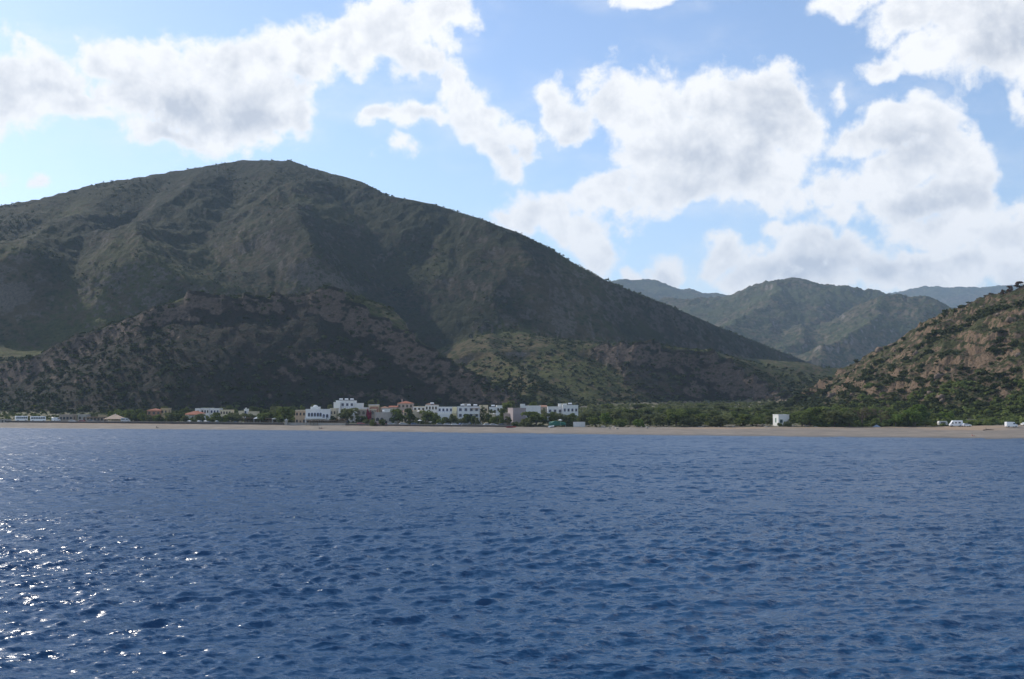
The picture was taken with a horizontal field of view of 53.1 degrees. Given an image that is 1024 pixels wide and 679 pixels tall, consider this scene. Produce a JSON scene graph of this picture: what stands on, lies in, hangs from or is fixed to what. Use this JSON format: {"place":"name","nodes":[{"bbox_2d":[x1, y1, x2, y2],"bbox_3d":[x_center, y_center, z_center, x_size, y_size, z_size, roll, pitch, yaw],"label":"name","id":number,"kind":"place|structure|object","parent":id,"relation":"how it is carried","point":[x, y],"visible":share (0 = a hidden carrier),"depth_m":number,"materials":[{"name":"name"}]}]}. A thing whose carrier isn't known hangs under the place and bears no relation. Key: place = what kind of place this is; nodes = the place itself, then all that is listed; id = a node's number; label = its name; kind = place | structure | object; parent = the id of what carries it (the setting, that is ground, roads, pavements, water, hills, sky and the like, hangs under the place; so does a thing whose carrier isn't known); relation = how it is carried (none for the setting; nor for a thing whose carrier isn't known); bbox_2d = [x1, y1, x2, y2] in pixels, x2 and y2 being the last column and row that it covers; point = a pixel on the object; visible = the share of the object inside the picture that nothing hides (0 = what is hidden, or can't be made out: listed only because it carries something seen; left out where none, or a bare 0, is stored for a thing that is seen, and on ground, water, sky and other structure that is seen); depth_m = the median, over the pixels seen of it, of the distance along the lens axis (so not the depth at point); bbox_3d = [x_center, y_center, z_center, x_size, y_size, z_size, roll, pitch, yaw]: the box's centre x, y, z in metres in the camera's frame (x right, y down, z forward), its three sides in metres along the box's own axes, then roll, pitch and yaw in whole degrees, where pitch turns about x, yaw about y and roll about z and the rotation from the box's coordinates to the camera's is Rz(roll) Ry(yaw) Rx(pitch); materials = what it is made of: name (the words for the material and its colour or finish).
{"place":"outdoors","nodes":[
{"label":"outdoors","id":0,"kind":"place"},
{"bbox_2d":[15,416,27,420],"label":"coach","id":1,"kind":"object","parent":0,"point":[21,418],"visible":0.94,"depth_m":609.13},
{"bbox_2d":[30,416,45,420],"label":"coach","id":2,"kind":"object","parent":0,"point":[37,418],"visible":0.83,"depth_m":607.14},
{"bbox_2d":[0,160,970,415],"bbox_3d":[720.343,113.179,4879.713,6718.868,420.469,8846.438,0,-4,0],"label":"mountain","id":3,"kind":"structure","parent":0,"point":[266,255],"depth_m":1135.01,"materials":[{"name":"green plant"}]},
{"bbox_2d":[0,284,547,413],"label":"spur scrub","id":4,"kind":"object","parent":3,"relation":"on","point":[118,385],"visible":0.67,"depth_m":771.71,"materials":[{"name":"green plant"}]},
{"bbox_2d":[0,159,835,395],"bbox_3d":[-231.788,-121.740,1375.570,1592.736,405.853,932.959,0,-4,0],"label":"mountain trees","id":5,"kind":"object","parent":3,"relation":"on","point":[533,335],"visible":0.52,"depth_m":1165.76,"materials":[{"name":"green plant"}]},
{"bbox_2d":[0,397,997,426],"bbox_3d":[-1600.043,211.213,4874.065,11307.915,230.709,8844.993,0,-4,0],"label":"valley ground","id":6,"kind":"structure","parent":0,"point":[546,425],"depth_m":610.31,"materials":[{"name":"green plant"}]},
{"bbox_2d":[59,414,76,420],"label":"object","id":7,"kind":"object","parent":6,"relation":"on","point":[65,417],"visible":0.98,"depth_m":610.31,"materials":[{"name":"white paint"}]},
{"bbox_2d":[78,414,90,420],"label":"stone shed","id":8,"kind":"structure","parent":6,"relation":"on","point":[82,416],"depth_m":610.31,"materials":[{"name":"concrete"}]},
{"bbox_2d":[86,417,107,420],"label":"shaded taverna","id":9,"kind":"structure","parent":6,"relation":"on","point":[96,418],"depth_m":604.25,"materials":[{"name":"stone"}]},
{"bbox_2d":[104,414,123,420],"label":"canvas roof","id":10,"kind":"structure","parent":6,"relation":"on","point":[115,416],"depth_m":597.70,"materials":[{"name":"fabric"}]},
{"bbox_2d":[106,409,128,419],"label":"tree","id":11,"kind":"object","parent":6,"relation":"on","point":[117,412],"visible":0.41,"depth_m":621.45,"materials":[{"name":"green plant"}]},
{"bbox_2d":[130,409,142,420],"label":"tree","id":12,"kind":"object","parent":6,"relation":"on","point":[136,412],"visible":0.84,"depth_m":603.07,"materials":[{"name":"green plant"}]},
{"bbox_2d":[147,408,160,421],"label":"orange house","id":13,"kind":"structure","parent":6,"relation":"on","point":[154,412],"depth_m":604.53,"materials":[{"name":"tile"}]},
{"bbox_2d":[161,408,171,420],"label":"tan house","id":14,"kind":"structure","parent":6,"relation":"on","point":[165,410],"depth_m":606.56,"materials":[{"name":"brown paint"}]},
{"bbox_2d":[163,412,176,421],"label":"waterfront tree","id":15,"kind":"object","parent":6,"relation":"on","point":[170,416],"visible":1,"depth_m":570.83,"materials":[{"name":"green plant"}]},
{"bbox_2d":[185,411,205,421],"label":"veranda house","id":16,"kind":"structure","parent":6,"relation":"on","point":[192,414],"depth_m":590.36,"materials":[{"name":"orange paint"}]},
{"bbox_2d":[210,408,222,416],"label":"white house","id":17,"kind":"structure","parent":6,"relation":"on","point":[213,410],"depth_m":610.53,"materials":[{"name":"paint"}]},
{"bbox_2d":[216,415,229,421],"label":"waterfront tree","id":18,"kind":"object","parent":6,"relation":"on","point":[224,418],"visible":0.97,"depth_m":560.69,"materials":[{"name":"green plant"}]},
{"bbox_2d":[220,410,233,420],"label":"cream house","id":19,"kind":"structure","parent":6,"relation":"on","point":[224,412],"depth_m":604.46,"materials":[{"name":"paint"}]},
{"bbox_2d":[233,414,243,421],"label":"waterfront tree","id":20,"kind":"object","parent":6,"relation":"on","point":[238,417],"visible":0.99,"depth_m":560.98,"materials":[{"name":"green plant"}]},
{"bbox_2d":[257,413,269,421],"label":"waterfront tree","id":21,"kind":"object","parent":6,"relation":"on","point":[260,416],"visible":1,"depth_m":553.29,"materials":[{"name":"green plant"}]},
{"bbox_2d":[0,404,546,421],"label":"village undergrowth","id":22,"kind":"object","parent":6,"relation":"on","point":[5,415],"visible":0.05,"depth_m":709.34,"materials":[{"name":"green plant"}]},
{"bbox_2d":[273,407,294,421],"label":"tree","id":23,"kind":"object","parent":6,"relation":"on","point":[284,415],"visible":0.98,"depth_m":547.93,"materials":[{"name":"green plant"}]},
{"bbox_2d":[295,410,305,422],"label":"orange tan house","id":24,"kind":"structure","parent":6,"relation":"on","point":[300,415],"depth_m":546.50,"materials":[{"name":"paint"}]},
{"bbox_2d":[305,405,330,422],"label":"arched hotel","id":25,"kind":"structure","parent":6,"relation":"on","point":[315,412],"depth_m":543.55,"materials":[{"name":"white paint"}]},
{"bbox_2d":[306,420,337,425],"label":"reed pergola","id":26,"kind":"object","parent":6,"relation":"on","point":[321,421],"visible":0.69,"depth_m":540.00,"materials":[{"name":"brown wood"}]},
{"bbox_2d":[330,408,338,419],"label":"beige house","id":27,"kind":"structure","parent":6,"relation":"on","point":[334,412],"depth_m":545.70,"materials":[{"name":"beige paint"}]},
{"bbox_2d":[337,408,357,423],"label":"tree","id":28,"kind":"object","parent":6,"relation":"on","point":[345,413],"visible":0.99,"depth_m":541.98,"materials":[{"name":"green plant"}]},
{"bbox_2d":[334,398,363,421],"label":"tall white building","id":29,"kind":"structure","parent":6,"relation":"on","point":[341,403],"depth_m":564.92,"materials":[{"name":"paint"}]},
{"bbox_2d":[357,409,376,422],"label":"stone house","id":30,"kind":"structure","parent":6,"relation":"on","point":[361,412],"depth_m":546.59,"materials":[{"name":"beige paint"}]},
{"bbox_2d":[375,412,398,423],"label":"arcade","id":31,"kind":"object","parent":6,"relation":"on","point":[387,416],"visible":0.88,"depth_m":525.54,"materials":[{"name":"paint"}]},
{"bbox_2d":[390,409,405,420],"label":"tree","id":32,"kind":"object","parent":6,"relation":"on","point":[398,414],"visible":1,"depth_m":524.29,"materials":[{"name":"green plant"}]},
{"bbox_2d":[397,399,413,413],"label":"red roofed house","id":33,"kind":"structure","parent":6,"relation":"on","point":[402,405],"depth_m":578.82,"materials":[{"name":"paint"}]},
{"bbox_2d":[404,408,415,421],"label":"tree","id":34,"kind":"object","parent":6,"relation":"on","point":[410,415],"visible":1,"depth_m":523.82,"materials":[{"name":"green plant"}]},
{"bbox_2d":[419,410,432,422],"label":"tree","id":35,"kind":"object","parent":6,"relation":"on","point":[427,416],"visible":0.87,"depth_m":519.70,"materials":[{"name":"green plant"}]},
{"bbox_2d":[289,419,572,425],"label":"garden hedges","id":36,"kind":"object","parent":6,"relation":"on","point":[410,422],"visible":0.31,"depth_m":517.25,"materials":[{"name":"green plant"}]},
{"bbox_2d":[425,402,438,422],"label":"white house","id":37,"kind":"structure","parent":6,"relation":"on","point":[432,407],"depth_m":544.77,"materials":[{"name":"paint"}]},
{"bbox_2d":[438,407,456,422],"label":"apartment block","id":38,"kind":"structure","parent":6,"relation":"on","point":[452,410],"depth_m":526.71,"materials":[{"name":"white paint"}]},
{"bbox_2d":[458,404,479,423],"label":"blue windowed house","id":39,"kind":"structure","parent":6,"relation":"on","point":[469,409],"depth_m":522.72,"materials":[{"name":"white paint"}]},
{"bbox_2d":[480,406,486,421],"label":"cypress tree","id":40,"kind":"object","parent":6,"relation":"on","point":[483,414],"visible":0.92,"depth_m":528.26,"materials":[{"name":"green plant"}]},
{"bbox_2d":[498,402,511,416],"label":"tree","id":41,"kind":"object","parent":6,"relation":"on","point":[505,406],"visible":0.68,"depth_m":542.55,"materials":[{"name":"green plant"}]},
{"bbox_2d":[508,408,525,424],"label":"mauve building","id":42,"kind":"structure","parent":6,"relation":"on","point":[515,415],"depth_m":504.73,"materials":[{"name":"white paint"}]},
{"bbox_2d":[519,418,531,426],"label":"shrub","id":43,"kind":"object","parent":6,"relation":"on","point":[525,422],"visible":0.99,"depth_m":490.17,"materials":[{"name":"green plant"}]},
{"bbox_2d":[520,404,540,421],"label":"white house","id":44,"kind":"structure","parent":6,"relation":"on","point":[534,408],"depth_m":543.77,"materials":[{"name":"paint"}]},
{"bbox_2d":[520,411,548,425],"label":"tree","id":45,"kind":"object","parent":6,"relation":"on","point":[536,417],"visible":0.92,"depth_m":492.72,"materials":[{"name":"green plant"}]},
{"bbox_2d":[547,404,561,419],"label":"white house","id":46,"kind":"structure","parent":6,"relation":"on","point":[558,409],"depth_m":538.78,"materials":[{"name":"paint"}]},
{"bbox_2d":[549,421,565,425],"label":"tarpaulin shelter","id":47,"kind":"object","parent":6,"relation":"on","point":[555,423],"visible":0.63,"depth_m":484.70,"materials":[{"name":"fabric"}]},
{"bbox_2d":[562,403,577,415],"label":"white house","id":48,"kind":"structure","parent":6,"relation":"on","point":[570,408],"depth_m":534.77,"materials":[{"name":"paint"}]},
{"bbox_2d":[573,422,584,426],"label":"panel enclosure","id":49,"kind":"object","parent":6,"relation":"on","point":[578,424],"visible":0.88,"depth_m":482.40,"materials":[{"name":"metal"}]},
{"bbox_2d":[576,413,589,421],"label":"garden tree","id":50,"kind":"object","parent":6,"relation":"on","point":[582,416],"visible":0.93,"depth_m":502.15,"materials":[{"name":"green plant"}]},
{"bbox_2d":[586,417,601,424],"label":"tamarisk tree","id":51,"kind":"object","parent":6,"relation":"on","point":[593,420],"visible":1,"depth_m":479.19,"materials":[{"name":"green plant"}]},
{"bbox_2d":[599,413,612,425],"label":"tamarisk tree","id":52,"kind":"object","parent":6,"relation":"on","point":[605,419],"visible":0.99,"depth_m":487.25,"materials":[{"name":"green plant"}]},
{"bbox_2d":[611,409,623,419],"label":"valley tree","id":53,"kind":"object","parent":6,"relation":"on","point":[617,416],"visible":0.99,"depth_m":519.14,"materials":[{"name":"green plant"}]},
{"bbox_2d":[612,418,626,426],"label":"tamarisk tree","id":54,"kind":"object","parent":6,"relation":"on","point":[620,422],"visible":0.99,"depth_m":475.98,"materials":[{"name":"green plant"}]},
{"bbox_2d":[621,412,638,425],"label":"tamarisk tree","id":55,"kind":"object","parent":6,"relation":"on","point":[630,417],"visible":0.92,"depth_m":486.87,"materials":[{"name":"green plant"}]},
{"bbox_2d":[633,419,644,426],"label":"tamarisk tree","id":56,"kind":"object","parent":6,"relation":"on","point":[638,422],"visible":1,"depth_m":471.67,"materials":[{"name":"green plant"}]},
{"bbox_2d":[641,414,656,425],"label":"tamarisk tree","id":57,"kind":"object","parent":6,"relation":"on","point":[646,420],"visible":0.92,"depth_m":481.25,"materials":[{"name":"green plant"}]},
{"bbox_2d":[471,313,830,407],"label":"terrace scrub","id":58,"kind":"object","parent":6,"relation":"on","point":[567,392],"visible":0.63,"depth_m":933.00,"materials":[{"name":"green plant"}]},
{"bbox_2d":[652,414,671,425],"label":"tamarisk tree","id":59,"kind":"object","parent":6,"relation":"on","point":[656,420],"visible":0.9,"depth_m":475.08,"materials":[{"name":"green plant"}]},
{"bbox_2d":[664,408,688,425],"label":"tamarisk tree","id":60,"kind":"object","parent":6,"relation":"on","point":[676,415],"visible":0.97,"depth_m":471.55,"materials":[{"name":"green plant"}]},
{"bbox_2d":[678,414,702,426],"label":"tamarisk tree","id":61,"kind":"object","parent":6,"relation":"on","point":[693,421],"visible":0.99,"depth_m":467.52,"materials":[{"name":"green plant"}]},
{"bbox_2d":[689,413,709,425],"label":"tamarisk tree","id":62,"kind":"object","parent":6,"relation":"on","point":[702,416],"visible":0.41,"depth_m":476.61,"materials":[{"name":"green plant"}]},
{"bbox_2d":[561,398,838,424],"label":"valley undergrowth","id":63,"kind":"object","parent":6,"relation":"on","point":[711,405],"visible":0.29,"depth_m":750.71,"materials":[{"name":"green plant"}]},
{"bbox_2d":[704,416,735,426],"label":"tamarisk tree","id":64,"kind":"object","parent":6,"relation":"on","point":[716,421],"visible":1,"depth_m":466.35,"materials":[{"name":"green plant"}]},
{"bbox_2d":[733,414,751,425],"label":"tamarisk tree","id":65,"kind":"object","parent":6,"relation":"on","point":[743,419],"visible":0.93,"depth_m":472.35,"materials":[{"name":"green plant"}]},
{"bbox_2d":[749,417,765,425],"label":"tamarisk tree","id":66,"kind":"object","parent":6,"relation":"on","point":[756,420],"visible":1,"depth_m":466.23,"materials":[{"name":"green plant"}]},
{"bbox_2d":[773,414,788,425],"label":"white hut","id":67,"kind":"object","parent":6,"relation":"on","point":[779,418],"visible":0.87,"depth_m":468.86,"materials":[{"name":"paint"}]},
{"bbox_2d":[788,410,811,425],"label":"tamarisk tree","id":68,"kind":"object","parent":6,"relation":"on","point":[797,417],"visible":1,"depth_m":465.75,"materials":[{"name":"green plant"}]},
{"bbox_2d":[808,406,831,422],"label":"tamarisk tree","id":69,"kind":"object","parent":6,"relation":"on","point":[821,416],"visible":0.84,"depth_m":465.14,"materials":[{"name":"green plant"}]},
{"bbox_2d":[822,409,844,426],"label":"tamarisk tree","id":70,"kind":"object","parent":6,"relation":"on","point":[832,414],"visible":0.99,"depth_m":460.09,"materials":[{"name":"green plant"}]},
{"bbox_2d":[841,411,856,426],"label":"tamarisk tree","id":71,"kind":"object","parent":6,"relation":"on","point":[850,414],"visible":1,"depth_m":459.17,"materials":[{"name":"green plant"}]},
{"bbox_2d":[839,407,859,419],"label":"tamarisk tree","id":72,"kind":"object","parent":6,"relation":"on","point":[847,409],"visible":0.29,"depth_m":474.31,"materials":[{"name":"green plant"}]},
{"bbox_2d":[849,407,875,426],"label":"bare tree","id":73,"kind":"object","parent":6,"relation":"on","point":[862,412],"visible":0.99,"depth_m":461.72,"materials":[{"name":"brown plant"}]},
{"bbox_2d":[859,407,880,420],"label":"tamarisk tree","id":74,"kind":"object","parent":6,"relation":"on","point":[869,417],"visible":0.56,"depth_m":476.03,"materials":[{"name":"green plant"}]},
{"bbox_2d":[872,409,890,421],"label":"bare tree","id":75,"kind":"object","parent":6,"relation":"on","point":[883,416],"visible":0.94,"depth_m":466.27,"materials":[{"name":"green plant"}]},
{"bbox_2d":[881,408,896,420],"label":"tamarisk tree","id":76,"kind":"object","parent":6,"relation":"on","point":[889,412],"visible":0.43,"depth_m":475.80,"materials":[{"name":"green plant"}]},
{"bbox_2d":[888,414,903,426],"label":"tamarisk tree","id":77,"kind":"object","parent":6,"relation":"on","point":[896,418],"visible":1,"depth_m":461.28,"materials":[{"name":"green plant"}]},
{"bbox_2d":[892,411,917,425],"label":"tamarisk tree","id":78,"kind":"object","parent":6,"relation":"on","point":[905,422],"visible":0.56,"depth_m":464.26,"materials":[{"name":"green plant"}]},
{"bbox_2d":[902,410,922,425],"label":"tamarisk tree","id":79,"kind":"object","parent":6,"relation":"on","point":[911,412],"visible":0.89,"depth_m":461.73,"materials":[{"name":"green plant"}]},
{"bbox_2d":[806,378,1023,426],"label":"hill foot thicket","id":80,"kind":"object","parent":6,"relation":"on","point":[1012,417],"visible":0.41,"depth_m":505.41,"materials":[{"name":"green plant"}]},
{"bbox_2d":[907,414,922,426],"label":"tamarisk tree","id":81,"kind":"object","parent":6,"relation":"on","point":[916,416],"visible":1,"depth_m":461.23,"materials":[{"name":"green plant"}]},
{"bbox_2d":[907,404,931,419],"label":"tamarisk tree","id":82,"kind":"object","parent":6,"relation":"on","point":[920,408],"visible":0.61,"depth_m":480.05,"materials":[{"name":"green plant"}]},
{"bbox_2d":[918,420,933,426],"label":"tamarisk tree","id":83,"kind":"object","parent":6,"relation":"on","point":[926,422],"visible":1,"depth_m":458.88,"materials":[{"name":"green plant"}]},
{"bbox_2d":[928,413,945,419],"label":"tamarisk tree","id":84,"kind":"object","parent":6,"relation":"on","point":[937,415],"visible":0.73,"depth_m":471.47,"materials":[{"name":"green plant"}]},
{"bbox_2d":[934,411,954,419],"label":"tamarisk tree","id":85,"kind":"object","parent":6,"relation":"on","point":[948,414],"visible":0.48,"depth_m":485.88,"materials":[{"name":"green plant"}]},
{"bbox_2d":[0,428,1023,678],"bbox_3d":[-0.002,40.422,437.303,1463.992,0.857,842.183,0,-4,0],"label":"sea","id":86,"kind":"structure","parent":0,"point":[216,554],"depth_m":82.21,"materials":[{"name":"liquid"}]},
{"bbox_2d":[0,422,1023,438],"bbox_3d":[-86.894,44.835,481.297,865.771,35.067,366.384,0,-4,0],"label":"beach","id":87,"kind":"structure","parent":0,"point":[1000,432],"depth_m":452.89,"materials":[{"name":"beige sand"}]},
{"bbox_2d":[6,421,108,422],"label":"sea wall","id":88,"kind":"structure","parent":87,"relation":"on","point":[59,421],"depth_m":588.23,"materials":[{"name":"stone"}]},
{"bbox_2d":[109,421,283,424],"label":"sea wall","id":89,"kind":"structure","parent":87,"relation":"on","point":[239,423],"depth_m":561.55,"materials":[{"name":"stone"}]},
{"bbox_2d":[288,422,344,424],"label":"sea wall","id":90,"kind":"structure","parent":87,"relation":"on","point":[295,423],"depth_m":536.50,"materials":[{"name":"concrete"}]},
{"bbox_2d":[345,424,512,426],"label":"sea wall","id":91,"kind":"structure","parent":87,"relation":"on","point":[431,425],"depth_m":502.95,"materials":[{"name":"stone"}]},
{"bbox_2d":[507,413,796,426],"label":"beach edge scrub","id":92,"kind":"object","parent":87,"relation":"on","point":[651,424],"visible":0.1,"depth_m":482.89,"materials":[{"name":"green plant"}]},
{"bbox_2d":[601,424,816,428],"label":"beach boulders","id":93,"kind":"object","parent":87,"relation":"on","point":[713,426],"visible":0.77,"depth_m":467.16,"materials":[{"name":"stone"}]},
{"bbox_2d":[949,420,962,426],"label":"camper van","id":94,"kind":"object","parent":87,"relation":"on","point":[952,423],"visible":1,"depth_m":455.58,"materials":[{"name":"white paint"}]},
{"bbox_2d":[0,0,1023,294],"label":"sky","id":95,"kind":"structure","parent":0,"point":[726,147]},
{"bbox_2d":[611,277,1022,367],"bbox_3d":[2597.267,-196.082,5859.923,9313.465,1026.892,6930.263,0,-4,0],"label":"distant hills","id":96,"kind":"structure","parent":0,"point":[834,326],"depth_m":3280.26,"materials":[{"name":"green plant"}]},
{"bbox_2d":[795,285,1023,413],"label":"rocky hillside","id":97,"kind":"structure","parent":0,"point":[980,340],"depth_m":618.92,"materials":[{"name":"stone"}]},
{"bbox_2d":[770,284,1023,418],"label":"hillside scrub","id":98,"kind":"object","parent":97,"relation":"on","point":[982,313],"visible":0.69,"depth_m":605.54,"materials":[{"name":"green plant"}]},
{"bbox_2d":[827,291,1023,402],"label":"hillside boulders","id":99,"kind":"object","parent":97,"relation":"on","point":[939,375],"visible":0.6,"depth_m":631.37,"materials":[{"name":"stone"}]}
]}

